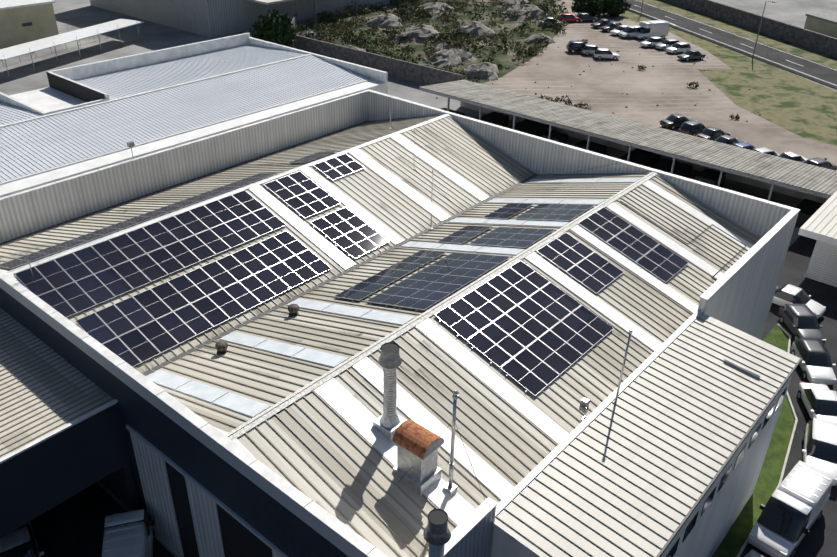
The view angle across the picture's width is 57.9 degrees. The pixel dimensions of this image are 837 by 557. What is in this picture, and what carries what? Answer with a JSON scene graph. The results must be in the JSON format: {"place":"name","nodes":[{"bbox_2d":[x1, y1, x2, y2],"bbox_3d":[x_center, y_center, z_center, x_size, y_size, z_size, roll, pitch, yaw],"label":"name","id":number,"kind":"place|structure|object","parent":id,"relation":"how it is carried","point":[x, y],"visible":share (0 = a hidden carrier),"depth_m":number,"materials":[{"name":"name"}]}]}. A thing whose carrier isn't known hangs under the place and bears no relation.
{"place":"outdoors","nodes":[
{"label":"outdoors","id":0,"kind":"place"},
{"bbox_2d":[0,521,43,556],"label":"truck","id":1,"kind":"object","parent":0,"point":[20,541],"visible":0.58,"depth_m":35.42,"materials":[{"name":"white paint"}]},
{"bbox_2d":[0,0,58,48],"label":"beige building","id":2,"kind":"structure","parent":0,"point":[23,21],"depth_m":119.13,"materials":[{"name":"grey paint"}]},
{"bbox_2d":[0,308,140,537],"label":"low building","id":3,"kind":"structure","parent":0,"point":[62,435],"depth_m":33.93,"materials":[{"name":"beige"}]},
{"bbox_2d":[0,0,802,556],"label":"concrete yard","id":4,"kind":"structure","parent":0,"point":[70,16],"depth_m":117.47,"materials":[{"name":"grey concrete"}]},
{"bbox_2d":[0,19,143,79],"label":"carport","id":5,"kind":"object","parent":4,"relation":"on","point":[45,43],"visible":1,"depth_m":115.03,"materials":[{"name":"silver metal"}]},
{"bbox_2d":[1,20,190,66],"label":"fences","id":6,"kind":"object","parent":4,"relation":"on","point":[118,34],"visible":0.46,"depth_m":130.41,"materials":[{"name":"grey metal"}]},
{"bbox_2d":[0,33,387,196],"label":"building","id":7,"kind":"structure","parent":4,"relation":"on","point":[74,120],"depth_m":63.56,"materials":[{"name":"white paint"}]},
{"bbox_2d":[90,0,399,37],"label":"grey hall","id":8,"kind":"structure","parent":4,"relation":"on","point":[211,18],"depth_m":135.28,"materials":[{"name":"grey metal"}]},
{"bbox_2d":[249,9,297,47],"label":"tree","id":9,"kind":"object","parent":4,"relation":"on","point":[272,29],"visible":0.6,"depth_m":116.09,"materials":[{"name":"green plant"}]},
{"bbox_2d":[419,80,836,227],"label":"shed","id":10,"kind":"structure","parent":4,"relation":"on","point":[716,163],"depth_m":78.94,"materials":[{"name":"grey metal"}]},
{"bbox_2d":[299,0,561,83],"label":"scrubland ground","id":11,"kind":"structure","parent":0,"point":[504,59],"depth_m":135.99,"materials":[{"name":"green plant"}]},
{"bbox_2d":[289,13,462,84],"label":"block wall","id":12,"kind":"structure","parent":11,"relation":"on","point":[412,72],"depth_m":111.83,"materials":[{"name":"concrete"}]},
{"bbox_2d":[297,0,567,82],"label":"dark bushes","id":13,"kind":"object","parent":11,"relation":"on","point":[391,41],"visible":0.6,"depth_m":132.42,"materials":[{"name":"green plant"}]},
{"bbox_2d":[297,0,568,80],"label":"dry bushes","id":14,"kind":"object","parent":11,"relation":"on","point":[345,24],"visible":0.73,"depth_m":135.38,"materials":[{"name":"green plant"}]},
{"bbox_2d":[239,0,830,159],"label":"loose stones","id":15,"kind":"object","parent":11,"relation":"on","point":[425,59],"visible":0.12,"depth_m":132.23,"materials":[{"name":"stone"}]},
{"bbox_2d":[539,17,561,25],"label":"car","id":16,"kind":"object","parent":11,"relation":"on","point":[548,19],"visible":0.38,"depth_m":142.66,"materials":[{"name":"grey paint"}]},
{"bbox_2d":[30,235,836,556],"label":"asphalt yard","id":17,"kind":"structure","parent":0,"point":[72,525],"depth_m":39.42,"materials":[{"name":"black asphalt"}]},
{"bbox_2d":[101,509,154,556],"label":"truck","id":18,"kind":"object","parent":17,"relation":"on","point":[129,534],"visible":0.9,"depth_m":34.84,"materials":[{"name":"white paint"}]},
{"bbox_2d":[0,89,799,556],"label":"walls","id":19,"kind":"structure","parent":17,"relation":"on","point":[204,487],"depth_m":37.53,"materials":[{"name":"white paint"}]},
{"bbox_2d":[0,114,761,556],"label":"roof","id":20,"kind":"structure","parent":19,"relation":"on","point":[300,434],"depth_m":38.86,"materials":[{"name":"beige metal"}]},
{"bbox_2d":[0,151,688,395],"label":"solar panels","id":21,"kind":"object","parent":20,"relation":"on","point":[538,365],"visible":0.98,"depth_m":41.98,"materials":[{"name":"black"}]},
{"bbox_2d":[1,140,720,498],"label":"roof stains","id":22,"kind":"object","parent":20,"relation":"on","point":[339,272],"visible":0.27,"depth_m":43.50,"materials":[{"name":"brown"}]},
{"bbox_2d":[12,92,746,556],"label":"roof equipment","id":23,"kind":"object","parent":20,"relation":"on","point":[416,470],"visible":0.92,"depth_m":29.01,"materials":[{"name":"silver metal"}]},
{"bbox_2d":[146,134,753,525],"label":"skylights","id":24,"kind":"object","parent":20,"relation":"on","point":[360,418],"visible":0.81,"depth_m":38.39,"materials":[{"name":"white plastic"}]},
{"bbox_2d":[491,310,801,556],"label":"annex","id":25,"kind":"object","parent":17,"relation":"on","point":[663,454],"visible":0.96,"depth_m":30.72,"materials":[{"name":"white paint"}]},
{"bbox_2d":[713,324,794,556],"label":"lawn grass","id":26,"kind":"structure","parent":17,"relation":"on","point":[738,533],"depth_m":42.10,"materials":[{"name":"green plant"}]},
{"bbox_2d":[744,549,763,556],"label":"grey hatchback car","id":27,"kind":"object","parent":17,"relation":"on","point":[752,553],"visible":1,"depth_m":35.52,"materials":[{"name":"grey paint"}]},
{"bbox_2d":[736,324,797,556],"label":"curb","id":28,"kind":"structure","parent":17,"relation":"on","point":[789,446],"depth_m":44.78,"materials":[{"name":"grey concrete"}]},
{"bbox_2d":[748,461,833,556],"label":"white van","id":29,"kind":"object","parent":17,"relation":"on","point":[792,509],"visible":1,"depth_m":37.32,"materials":[{"name":"white paint"}]},
{"bbox_2d":[772,284,825,318],"bbox_3d":[28.225,1.547,57.160,4.598,1.468,2.140,27,39,37],"label":"white sedan car","id":30,"kind":"object","parent":17,"relation":"on","point":[787,294],"visible":0.58,"depth_m":56.59,"materials":[{"name":"white paint"}]},
{"bbox_2d":[779,304,825,343],"bbox_3d":[27.490,3.251,54.151,2.100,1.518,4.098,0,30,-2],"label":"car","id":31,"kind":"object","parent":17,"relation":"on","point":[800,320],"visible":0.85,"depth_m":53.63,"materials":[{"name":"grey paint"}]},
{"bbox_2d":[791,338,835,384],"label":"car","id":32,"kind":"object","parent":17,"relation":"on","point":[815,364],"visible":1,"depth_m":49.68,"materials":[{"name":"white paint"}]},
{"bbox_2d":[797,381,836,422],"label":"white sedan car","id":33,"kind":"object","parent":17,"relation":"on","point":[819,401],"visible":0.83,"depth_m":45.92,"materials":[{"name":"white paint"}]},
{"bbox_2d":[798,191,836,286],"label":"white building","id":34,"kind":"structure","parent":17,"relation":"on","point":[819,225],"depth_m":60.17,"materials":[{"name":"paint"}]},
{"bbox_2d":[802,417,836,485],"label":"white suv","id":35,"kind":"object","parent":17,"relation":"on","point":[819,441],"visible":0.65,"depth_m":42.11,"materials":[{"name":"white paint"}]},
{"bbox_2d":[233,0,836,170],"bbox_3d":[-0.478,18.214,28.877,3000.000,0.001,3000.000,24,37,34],"label":"ground","id":36,"kind":"structure","parent":0,"point":[602,85],"depth_m":109.24,"materials":[{"name":"beige soil"}]},
{"bbox_2d":[297,0,555,80],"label":"rocks","id":37,"kind":"object","parent":36,"relation":"on","point":[452,56],"visible":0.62,"depth_m":131.05,"materials":[{"name":"grey stone"}]},
{"bbox_2d":[293,0,836,128],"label":"green bushes","id":38,"kind":"object","parent":36,"relation":"on","point":[569,102],"visible":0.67,"depth_m":129.27,"materials":[{"name":"green plant"}]},
{"bbox_2d":[559,13,580,22],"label":"car","id":39,"kind":"object","parent":36,"relation":"on","point":[567,16],"visible":0.94,"depth_m":146.25,"materials":[{"name":"red paint"}]},
{"bbox_2d":[566,41,584,52],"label":"car","id":40,"kind":"object","parent":36,"relation":"on","point":[572,46],"visible":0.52,"depth_m":125.02,"materials":[{"name":"black paint"}]},
{"bbox_2d":[575,13,596,21],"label":"car","id":41,"kind":"object","parent":36,"relation":"on","point":[585,16],"visible":0.79,"depth_m":147.03,"materials":[{"name":"grey paint"}]},
{"bbox_2d":[570,0,605,16],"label":"tree","id":42,"kind":"object","parent":36,"relation":"on","point":[594,8],"visible":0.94,"depth_m":149.12,"materials":[{"name":"green plant"}]},
{"bbox_2d":[582,44,598,55],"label":"car","id":43,"kind":"object","parent":36,"relation":"on","point":[587,49],"visible":0.54,"depth_m":123.89,"materials":[{"name":"grey paint"}]},
{"bbox_2d":[591,19,610,28],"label":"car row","id":44,"kind":"object","parent":36,"relation":"on","point":[599,23],"visible":0.73,"depth_m":142.30,"materials":[{"name":"grey paint"}]},
{"bbox_2d":[593,48,619,59],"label":"car","id":45,"kind":"object","parent":36,"relation":"on","point":[600,53],"visible":1,"depth_m":121.64,"materials":[{"name":"white paint"}]},
{"bbox_2d":[600,22,621,31],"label":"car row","id":46,"kind":"object","parent":36,"relation":"on","point":[609,26],"visible":0.83,"depth_m":139.72,"materials":[{"name":"black paint"}]},
{"bbox_2d":[601,0,631,16],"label":"tree","id":47,"kind":"object","parent":36,"relation":"on","point":[615,7],"visible":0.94,"depth_m":150.72,"materials":[{"name":"green plant"}]},
{"bbox_2d":[610,25,627,35],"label":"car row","id":48,"kind":"object","parent":36,"relation":"on","point":[618,29],"visible":0.56,"depth_m":137.16,"materials":[{"name":"white paint"}]},
{"bbox_2d":[618,25,640,38],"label":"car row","id":49,"kind":"object","parent":36,"relation":"on","point":[627,32],"visible":0.62,"depth_m":135.26,"materials":[{"name":"white paint"}]},
{"bbox_2d":[634,20,669,39],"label":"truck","id":50,"kind":"object","parent":36,"relation":"on","point":[654,28],"visible":0.9,"depth_m":134.65,"materials":[{"name":"white paint"}]},
{"bbox_2d":[640,36,663,47],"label":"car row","id":51,"kind":"object","parent":36,"relation":"on","point":[649,42],"visible":0.77,"depth_m":129.53,"materials":[{"name":"white paint"}]},
{"bbox_2d":[655,39,678,50],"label":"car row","id":52,"kind":"object","parent":36,"relation":"on","point":[665,44],"visible":0.73,"depth_m":128.18,"materials":[{"name":"grey paint"}]},
{"bbox_2d":[659,113,694,129],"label":"car","id":53,"kind":"object","parent":36,"relation":"on","point":[672,121],"visible":0.67,"depth_m":92.59,"materials":[{"name":"black paint"}]},
{"bbox_2d":[666,42,690,53],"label":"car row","id":54,"kind":"object","parent":36,"relation":"on","point":[675,48],"visible":0.98,"depth_m":126.22,"materials":[{"name":"white paint"}]},
{"bbox_2d":[677,49,705,61],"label":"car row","id":55,"kind":"object","parent":36,"relation":"on","point":[688,55],"visible":1,"depth_m":122.19,"materials":[{"name":"grey paint"}]},
{"bbox_2d":[679,120,707,135],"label":"car","id":56,"kind":"object","parent":36,"relation":"on","point":[692,127],"visible":0.85,"depth_m":90.26,"materials":[{"name":"grey paint"}]},
{"bbox_2d":[571,0,836,145],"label":"verge grass","id":57,"kind":"structure","parent":36,"relation":"on","point":[793,103],"depth_m":107.65,"materials":[{"name":"green plant"}]},
{"bbox_2d":[640,1,775,58],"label":"street lamps","id":58,"kind":"object","parent":57,"relation":"on","point":[759,27],"visible":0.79,"depth_m":122.52,"materials":[{"name":"metal"}]},
{"bbox_2d":[695,126,730,140],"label":"car","id":59,"kind":"object","parent":36,"relation":"on","point":[711,133],"visible":0.56,"depth_m":88.59,"materials":[{"name":"black paint"}]},
{"bbox_2d":[714,135,744,144],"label":"car","id":60,"kind":"object","parent":36,"relation":"on","point":[727,139],"visible":0.29,"depth_m":86.26,"materials":[{"name":"grey paint"}]},
{"bbox_2d":[732,142,756,149],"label":"car","id":61,"kind":"object","parent":36,"relation":"on","point":[745,145],"visible":0.25,"depth_m":84.09,"materials":[{"name":"blue paint"}]},
{"bbox_2d":[663,0,836,57],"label":"stone wall","id":62,"kind":"structure","parent":36,"relation":"on","point":[811,40],"depth_m":140.29,"materials":[{"name":"grey stone"}]},
{"bbox_2d":[752,147,779,155],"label":"car","id":63,"kind":"object","parent":36,"relation":"on","point":[766,150],"visible":0.27,"depth_m":82.77,"materials":[{"name":"grey paint"}]},
{"bbox_2d":[778,151,807,162],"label":"car","id":64,"kind":"object","parent":36,"relation":"on","point":[790,155],"visible":0.29,"depth_m":81.86,"materials":[{"name":"white paint"}]},
{"bbox_2d":[805,157,836,170],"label":"car","id":65,"kind":"object","parent":36,"relation":"on","point":[819,162],"visible":0.38,"depth_m":80.31,"materials":[{"name":"grey paint"}]},
{"bbox_2d":[623,0,836,88],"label":"road asphalt","id":66,"kind":"structure","parent":0,"point":[818,70],"depth_m":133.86,"materials":[{"name":"grey asphalt"}]},
{"bbox_2d":[635,3,834,69],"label":"road markings","id":67,"kind":"object","parent":66,"relation":"on","point":[737,35],"visible":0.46,"depth_m":136.44,"materials":[{"name":"white paint"}]},
{"bbox_2d":[639,0,836,68],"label":"grass verge","id":68,"kind":"structure","parent":0,"point":[803,52],"depth_m":140.55,"materials":[{"name":"green plant"}]},
{"bbox_2d":[712,0,836,27],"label":"yard paving","id":69,"kind":"structure","parent":0,"point":[793,12],"depth_m":164.36,"materials":[{"name":"concrete"}]},
{"bbox_2d":[804,12,836,37],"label":"flat building","id":70,"kind":"structure","parent":0,"point":[824,23],"depth_m":132.85,"materials":[{"name":"beige paint"}]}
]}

